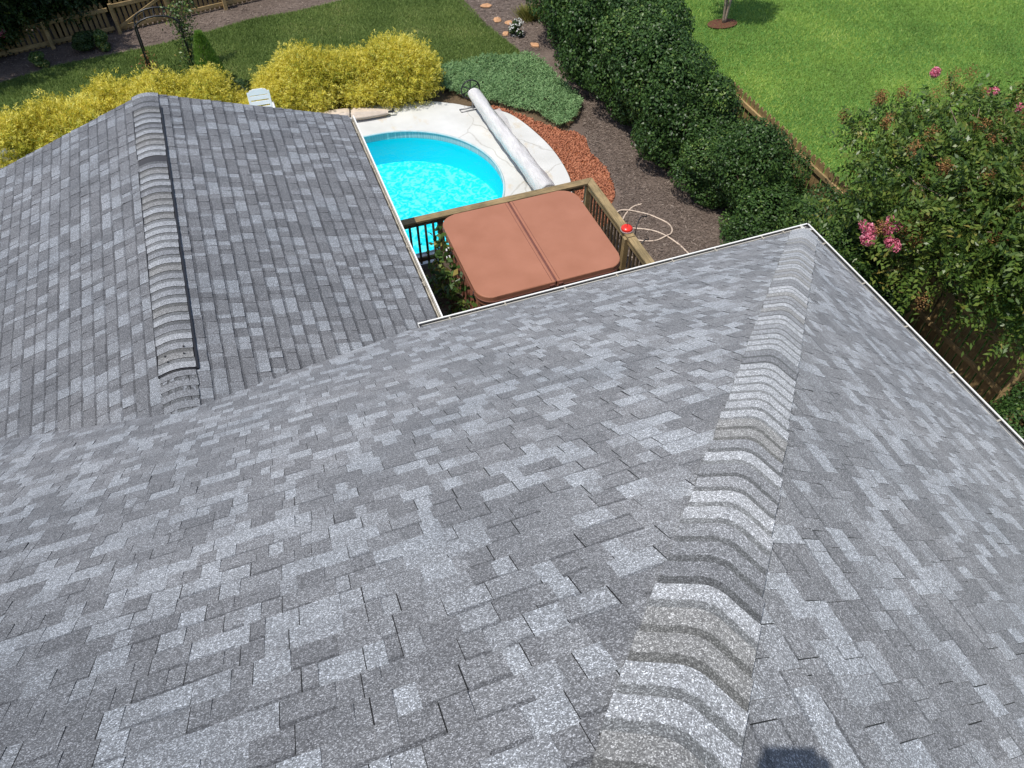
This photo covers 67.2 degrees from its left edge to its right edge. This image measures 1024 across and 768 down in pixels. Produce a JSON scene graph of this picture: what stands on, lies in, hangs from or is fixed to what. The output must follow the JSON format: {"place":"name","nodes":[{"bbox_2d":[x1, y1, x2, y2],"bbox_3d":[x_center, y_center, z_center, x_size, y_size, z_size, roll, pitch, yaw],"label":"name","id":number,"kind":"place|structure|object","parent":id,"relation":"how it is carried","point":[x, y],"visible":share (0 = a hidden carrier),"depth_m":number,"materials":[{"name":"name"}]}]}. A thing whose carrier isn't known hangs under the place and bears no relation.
{"place":"outdoors","nodes":[
{"label":"outdoors","id":0,"kind":"place"},
{"bbox_2d":[0,148,18,166],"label":"patio chair","id":1,"kind":"object","parent":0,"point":[6,157],"visible":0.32,"depth_m":14.68,"materials":[{"name":"white plastic"}]},
{"bbox_2d":[0,0,519,112],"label":"back lawn","id":2,"kind":"structure","parent":0,"point":[298,43],"depth_m":19.48,"materials":[{"name":"green plant"}]},
{"bbox_2d":[133,6,193,68],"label":"garden arch","id":3,"kind":"structure","parent":2,"relation":"on","point":[139,36],"depth_m":17.45,"materials":[{"name":"black metal"}]},
{"bbox_2d":[131,50,161,75],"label":"climbing vine","id":4,"kind":"object","parent":3,"relation":"attached to","point":[148,63],"visible":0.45,"depth_m":17.89,"materials":[{"name":"green plant"}]},
{"bbox_2d":[159,0,199,72],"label":"climbing vine","id":5,"kind":"object","parent":3,"relation":"attached to","point":[182,24],"visible":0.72,"depth_m":17.74,"materials":[{"name":"green plant"}]},
{"bbox_2d":[193,29,228,77],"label":"feathery plant","id":6,"kind":"object","parent":2,"relation":"on","point":[201,43],"visible":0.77,"depth_m":17.42,"materials":[{"name":"green plant"}]},
{"bbox_2d":[0,0,798,269],"bbox_3d":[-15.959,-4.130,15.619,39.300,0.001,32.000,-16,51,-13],"label":"mulch bed","id":7,"kind":"object","parent":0,"point":[577,125],"visible":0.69,"depth_m":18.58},
{"bbox_2d":[0,0,34,57],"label":"garden tree","id":8,"kind":"object","parent":7,"relation":"on","point":[9,24],"visible":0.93,"depth_m":18.18,"materials":[{"name":"green plant"}]},
{"bbox_2d":[27,51,49,67],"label":"garden shrub","id":9,"kind":"object","parent":7,"relation":"on","point":[36,58],"visible":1,"depth_m":18.40,"materials":[{"name":"green plant"}]},
{"bbox_2d":[9,0,101,37],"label":"garden tree","id":10,"kind":"object","parent":7,"relation":"on","point":[43,10],"visible":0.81,"depth_m":18.70,"materials":[{"name":"green plant"}]},
{"bbox_2d":[0,3,114,56],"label":"picket fence","id":11,"kind":"object","parent":7,"relation":"on","point":[49,40],"visible":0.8,"depth_m":19.07,"materials":[{"name":"brown wood"}]},
{"bbox_2d":[71,30,94,51],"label":"garden shrub","id":12,"kind":"object","parent":7,"relation":"on","point":[82,40],"visible":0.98,"depth_m":18.86,"materials":[{"name":"green plant"}]},
{"bbox_2d":[93,29,110,51],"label":"garden shrub","id":13,"kind":"object","parent":7,"relation":"on","point":[100,37],"visible":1,"depth_m":18.96,"materials":[{"name":"green plant"}]},
{"bbox_2d":[86,0,123,18],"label":"garden tree","id":14,"kind":"object","parent":7,"relation":"on","point":[104,2],"visible":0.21,"depth_m":20.18,"materials":[{"name":"green plant"}]},
{"bbox_2d":[107,0,172,34],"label":"garden gate","id":15,"kind":"structure","parent":7,"relation":"on","point":[125,25],"depth_m":19.66,"materials":[{"name":"brown wood"}]},
{"bbox_2d":[165,0,252,20],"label":"picket fence","id":16,"kind":"object","parent":7,"relation":"on","point":[224,4],"visible":0.69,"depth_m":20.40,"materials":[{"name":"brown wood"}]},
{"bbox_2d":[480,3,491,7],"bbox_3d":[-0.693,-10.187,20.705,0.329,0.075,0.225,-2,50,-2],"label":"edging stone","id":17,"kind":"object","parent":7,"relation":"on","point":[486,5],"visible":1,"depth_m":20.66,"materials":[{"name":"stone"}]},
{"bbox_2d":[493,17,501,22],"bbox_3d":[-0.387,-9.561,20.170,0.227,0.074,0.304,-4,50,-3],"label":"stepping stone","id":18,"kind":"object","parent":7,"relation":"on","point":[497,19],"visible":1,"depth_m":20.13,"materials":[{"name":"stone"}]},
{"bbox_2d":[508,18,523,36],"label":"flowering plant","id":19,"kind":"object","parent":7,"relation":"on","point":[515,26],"visible":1,"depth_m":19.45,"materials":[{"name":"white plant"}]},
{"bbox_2d":[420,261,616,315],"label":"wooden deck","id":20,"kind":"structure","parent":7,"relation":"on","point":[445,307],"depth_m":12.75,"materials":[{"name":"brown wood"}]},
{"bbox_2d":[420,225,477,314],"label":"leafy potted plant","id":21,"kind":"object","parent":20,"relation":"on","point":[440,272],"visible":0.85,"depth_m":12.25,"materials":[{"name":"green plant"}]},
{"bbox_2d":[400,177,653,271],"bbox_3d":[0.305,-1.478,12.411,3.502,1.380,3.292,-16,51,-13],"label":"deck railing","id":22,"kind":"object","parent":20,"relation":"on","point":[600,201],"visible":0.24,"depth_m":12.78,"materials":[{"name":"brown wood"}]},
{"bbox_2d":[620,217,632,233],"bbox_3d":[1.835,-2.550,12.233,0.208,0.278,0.208,-16,51,-13],"label":"hummingbird feeder","id":23,"kind":"object","parent":22,"relation":"on","point":[626,228],"visible":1,"depth_m":12.26,"materials":[{"name":"red plastic"}]},
{"bbox_2d":[634,214,646,234],"bbox_3d":[2.050,-2.530,12.379,0.058,0.309,0.426,27,55,21],"label":"plant hook","id":24,"kind":"object","parent":22,"relation":"attached to","point":[638,222],"visible":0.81,"depth_m":12.27,"materials":[{"name":"black metal"}]},
{"bbox_2d":[442,191,619,309],"bbox_3d":[0.271,-1.939,12.486,2.388,1.002,2.117,-16,51,-13],"label":"hot tub","id":25,"kind":"object","parent":20,"relation":"on","point":[521,247],"visible":0.85,"depth_m":12.02,"materials":[{"name":"plastic"}]},
{"bbox_2d":[530,42,539,47],"bbox_3d":[0.569,-8.485,19.260,0.244,0.062,0.236,0,50,0],"label":"edging stone","id":26,"kind":"object","parent":7,"relation":"on","point":[534,45],"visible":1,"depth_m":19.22,"materials":[{"name":"stone"}]},
{"bbox_2d":[491,105,615,225],"bbox_3d":[0.963,-4.685,16.061,1.720,0.001,5.150,-16,51,-13],"label":"lava gravel bed","id":27,"kind":"object","parent":7,"relation":"on","point":[570,156],"visible":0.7,"depth_m":16.08,"materials":[{"name":"red gravel"}]},
{"bbox_2d":[526,0,586,44],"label":"holly shrub","id":28,"kind":"object","parent":7,"relation":"on","point":[540,8],"visible":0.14,"depth_m":18.58,"materials":[{"name":"green plant"}]},
{"bbox_2d":[542,0,626,67],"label":"holly shrub","id":29,"kind":"object","parent":7,"relation":"on","point":[554,23],"visible":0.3,"depth_m":17.48,"materials":[{"name":"green plant"}]},
{"bbox_2d":[553,0,659,90],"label":"holly shrub","id":30,"kind":"object","parent":7,"relation":"on","point":[569,64],"visible":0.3,"depth_m":16.74,"materials":[{"name":"green plant"}]},
{"bbox_2d":[582,0,695,125],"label":"holly shrub","id":31,"kind":"object","parent":7,"relation":"on","point":[654,7],"visible":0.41,"depth_m":15.59,"materials":[{"name":"green plant"}]},
{"bbox_2d":[617,203,688,256],"bbox_3d":[2.714,-2.295,13.983,1.236,0.071,3.198,-16,51,-13],"label":"garden hose","id":32,"kind":"object","parent":7,"relation":"on","point":[667,235],"visible":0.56,"depth_m":14.54,"materials":[{"name":"rubber"}]},
{"bbox_2d":[607,14,720,150],"bbox_3d":[3.144,-6.213,15.734,2.471,2.518,2.357,31,56,24],"label":"holly shrub","id":33,"kind":"object","parent":7,"relation":"on","point":[632,100],"visible":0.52,"depth_m":15.04,"materials":[{"name":"green plant"}]},
{"bbox_2d":[630,40,743,169],"bbox_3d":[3.483,-5.378,15.162,2.202,2.304,2.073,6,50,5],"label":"holly shrub","id":34,"kind":"object","parent":7,"relation":"on","point":[721,88],"visible":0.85,"depth_m":14.60,"materials":[{"name":"green plant"}]},
{"bbox_2d":[667,110,765,208],"bbox_3d":[4.000,-4.301,14.813,1.838,1.429,1.823,14,51,12],"label":"holly shrub","id":35,"kind":"object","parent":7,"relation":"on","point":[699,173],"visible":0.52,"depth_m":14.51,"materials":[{"name":"green plant"}]},
{"bbox_2d":[708,115,814,228],"bbox_3d":[4.545,-3.879,14.044,1.989,2.056,1.898,30,56,23],"label":"holly shrub","id":36,"kind":"object","parent":7,"relation":"on","point":[770,134],"visible":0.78,"depth_m":13.50,"materials":[{"name":"green plant"}]},
{"bbox_2d":[717,172,825,244],"bbox_3d":[4.711,-2.914,13.730,1.962,1.276,1.847,5,50,5],"label":"holly shrub","id":37,"kind":"object","parent":7,"relation":"on","point":[762,222],"visible":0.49,"depth_m":13.39,"materials":[{"name":"green plant"}]},
{"bbox_2d":[789,183,889,278],"bbox_3d":[5.420,-2.307,12.948,1.875,1.681,1.860,14,51,11],"label":"holly shrub","id":38,"kind":"object","parent":7,"relation":"on","point":[846,236],"visible":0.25,"depth_m":12.53,"materials":[{"name":"green plant"}]},
{"bbox_2d":[839,250,913,322],"bbox_3d":[5.425,-1.406,12.319,1.989,1.469,1.898,29,56,23],"label":"holly shrub","id":39,"kind":"object","parent":7,"relation":"on","point":[865,274],"visible":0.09,"depth_m":11.83,"materials":[{"name":"green plant"}]},
{"bbox_2d":[733,83,1023,430],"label":"picket fence","id":40,"kind":"object","parent":7,"relation":"on","point":[826,177],"visible":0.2,"depth_m":12.02,"materials":[{"name":"brown wood"}]},
{"bbox_2d":[988,381,1023,439],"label":"holly shrub","id":41,"kind":"object","parent":7,"relation":"on","point":[1013,403],"visible":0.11,"depth_m":10.02,"materials":[{"name":"green plant"}]},
{"bbox_2d":[302,62,568,129],"bbox_3d":[-5.321,-5.079,16.401,14.100,0.001,3.500,-16,51,-13],"label":"cypress bed","id":42,"kind":"object","parent":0,"point":[449,96],"visible":0.14,"depth_m":17.53,"materials":[{"name":"soil"}]},
{"bbox_2d":[0,102,44,168],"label":"golden cypress","id":43,"kind":"object","parent":42,"relation":"on","point":[16,140],"visible":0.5,"depth_m":14.74,"materials":[{"name":"yellow plant"}]},
{"bbox_2d":[1,88,103,153],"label":"golden cypress","id":44,"kind":"object","parent":42,"relation":"on","point":[44,119],"visible":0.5,"depth_m":15.09,"materials":[{"name":"yellow plant"}]},
{"bbox_2d":[58,67,138,132],"bbox_3d":[-8.383,-5.484,15.905,2.291,1.769,2.306,14,51,11],"label":"golden cypress","id":45,"kind":"object","parent":42,"relation":"on","point":[99,94],"visible":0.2,"depth_m":15.62,"materials":[{"name":"yellow plant"}]},
{"bbox_2d":[109,61,189,105],"bbox_3d":[-7.445,-5.919,16.312,2.009,1.576,2.085,20,52,16],"label":"golden cypress","id":46,"kind":"object","parent":42,"relation":"on","point":[162,83],"visible":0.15,"depth_m":15.93,"materials":[{"name":"yellow plant"}]},
{"bbox_2d":[174,59,240,102],"bbox_3d":[-6.673,-6.124,16.600,1.930,1.436,1.741,-9,50,-8],"label":"golden cypress","id":47,"kind":"object","parent":42,"relation":"on","point":[205,84],"visible":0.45,"depth_m":16.27,"materials":[{"name":"yellow plant"}]},
{"bbox_2d":[222,78,251,94],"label":"evergreen shrub","id":48,"kind":"object","parent":42,"relation":"on","point":[241,82],"visible":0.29,"depth_m":16.82,"materials":[{"name":"green plant"}]},
{"bbox_2d":[228,83,261,105],"bbox_3d":[-5.769,-6.000,16.779,1.538,0.869,1.527,33,57,25],"label":"golden cypress","id":49,"kind":"object","parent":42,"relation":"on","point":[242,98],"visible":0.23,"depth_m":16.62,"materials":[{"name":"yellow plant"}]},
{"bbox_2d":[246,57,308,109],"bbox_3d":[-5.104,-6.502,17.001,1.735,1.201,1.801,-35,58,-26],"label":"golden cypress","id":50,"kind":"object","parent":42,"relation":"on","point":[268,78],"visible":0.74,"depth_m":16.59,"materials":[{"name":"yellow plant"}]},
{"bbox_2d":[265,38,342,112],"bbox_3d":[-4.538,-6.793,17.092,1.846,1.588,2.046,8,50,7],"label":"golden cypress","id":51,"kind":"object","parent":42,"relation":"on","point":[307,64],"visible":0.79,"depth_m":16.67,"materials":[{"name":"yellow plant"}]},
{"bbox_2d":[320,39,389,108],"bbox_3d":[-3.471,-6.953,17.258,2.018,1.548,2.005,-22,53,-18],"label":"golden cypress","id":52,"kind":"object","parent":42,"relation":"on","point":[352,90],"visible":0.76,"depth_m":16.87,"materials":[{"name":"yellow plant"}]},
{"bbox_2d":[357,27,445,111],"bbox_3d":[-2.599,-7.146,17.295,2.123,1.682,2.046,-16,51,-13],"label":"golden cypress","id":53,"kind":"object","parent":42,"relation":"on","point":[410,69],"visible":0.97,"depth_m":16.92,"materials":[{"name":"yellow plant"}]},
{"bbox_2d":[436,50,583,124],"bbox_3d":[0.146,-7.069,17.869,2.568,0.321,3.922,-52,66,-34],"label":"ground cover","id":54,"kind":"object","parent":42,"relation":"on","point":[542,88],"visible":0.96,"depth_m":17.72,"materials":[{"name":"green plant"}]},
{"bbox_2d":[348,101,570,264],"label":"pool deck","id":55,"kind":"structure","parent":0,"point":[451,119],"depth_m":16.73,"materials":[{"name":"concrete"}]},
{"bbox_2d":[247,88,275,107],"bbox_3d":[-5.225,-5.624,16.210,0.572,0.956,0.605,-13,51,-10],"label":"patio chair","id":56,"kind":"object","parent":55,"relation":"on","point":[259,92],"visible":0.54,"depth_m":16.13,"materials":[{"name":"white plastic"}]},
{"bbox_2d":[321,108,394,120],"bbox_3d":[-3.805,-5.902,16.940,2.454,0.214,0.413,-6,50,-5],"label":"patio umbrella","id":57,"kind":"object","parent":55,"relation":"on","point":[359,114],"visible":0.62,"depth_m":16.91,"materials":[{"name":"beige fabric"}]},
{"bbox_2d":[363,130,504,255],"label":"swimming pool","id":58,"kind":"structure","parent":55,"relation":"in","point":[424,172],"depth_m":16.72,"materials":[{"name":"teal liquid"}]},
{"bbox_2d":[459,79,554,189],"bbox_3d":[0.110,-5.010,15.882,1.041,0.636,4.380,-18,52,-14],"label":"pool cover reel","id":59,"kind":"object","parent":55,"relation":"on","point":[531,169],"visible":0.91,"depth_m":15.57,"materials":[{"name":"paint"}]},
{"bbox_2d":[0,92,1023,767],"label":"house","id":60,"kind":"structure","parent":0,"point":[298,468],"depth_m":3.93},
{"bbox_2d":[512,2,543,23],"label":"ornamental grass","id":61,"kind":"object","parent":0,"point":[524,14],"depth_m":20.05,"materials":[{"name":"green plant"}]},
{"bbox_2d":[658,0,1023,423],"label":"side lawn","id":62,"kind":"structure","parent":0,"point":[843,70],"depth_m":18.82,"materials":[{"name":"green plant"}]},
{"bbox_2d":[707,18,736,27],"bbox_3d":[5.460,-9.361,19.984,0.838,0.001,0.518,-16,51,-13],"label":"mulch ring","id":63,"kind":"object","parent":62,"relation":"on","point":[732,22],"visible":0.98,"depth_m":19.98,"materials":[{"name":"brown wood"}]},
{"bbox_2d":[722,0,731,22],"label":"young tree","id":64,"kind":"object","parent":63,"relation":"on","point":[725,12],"visible":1,"depth_m":19.76,"materials":[{"name":"grey plant"}]},
{"bbox_2d":[779,63,1023,377],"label":"crepe myrtle","id":65,"kind":"object","parent":62,"relation":"on","point":[980,161],"visible":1,"depth_m":10.66,"materials":[{"name":"green plant"}]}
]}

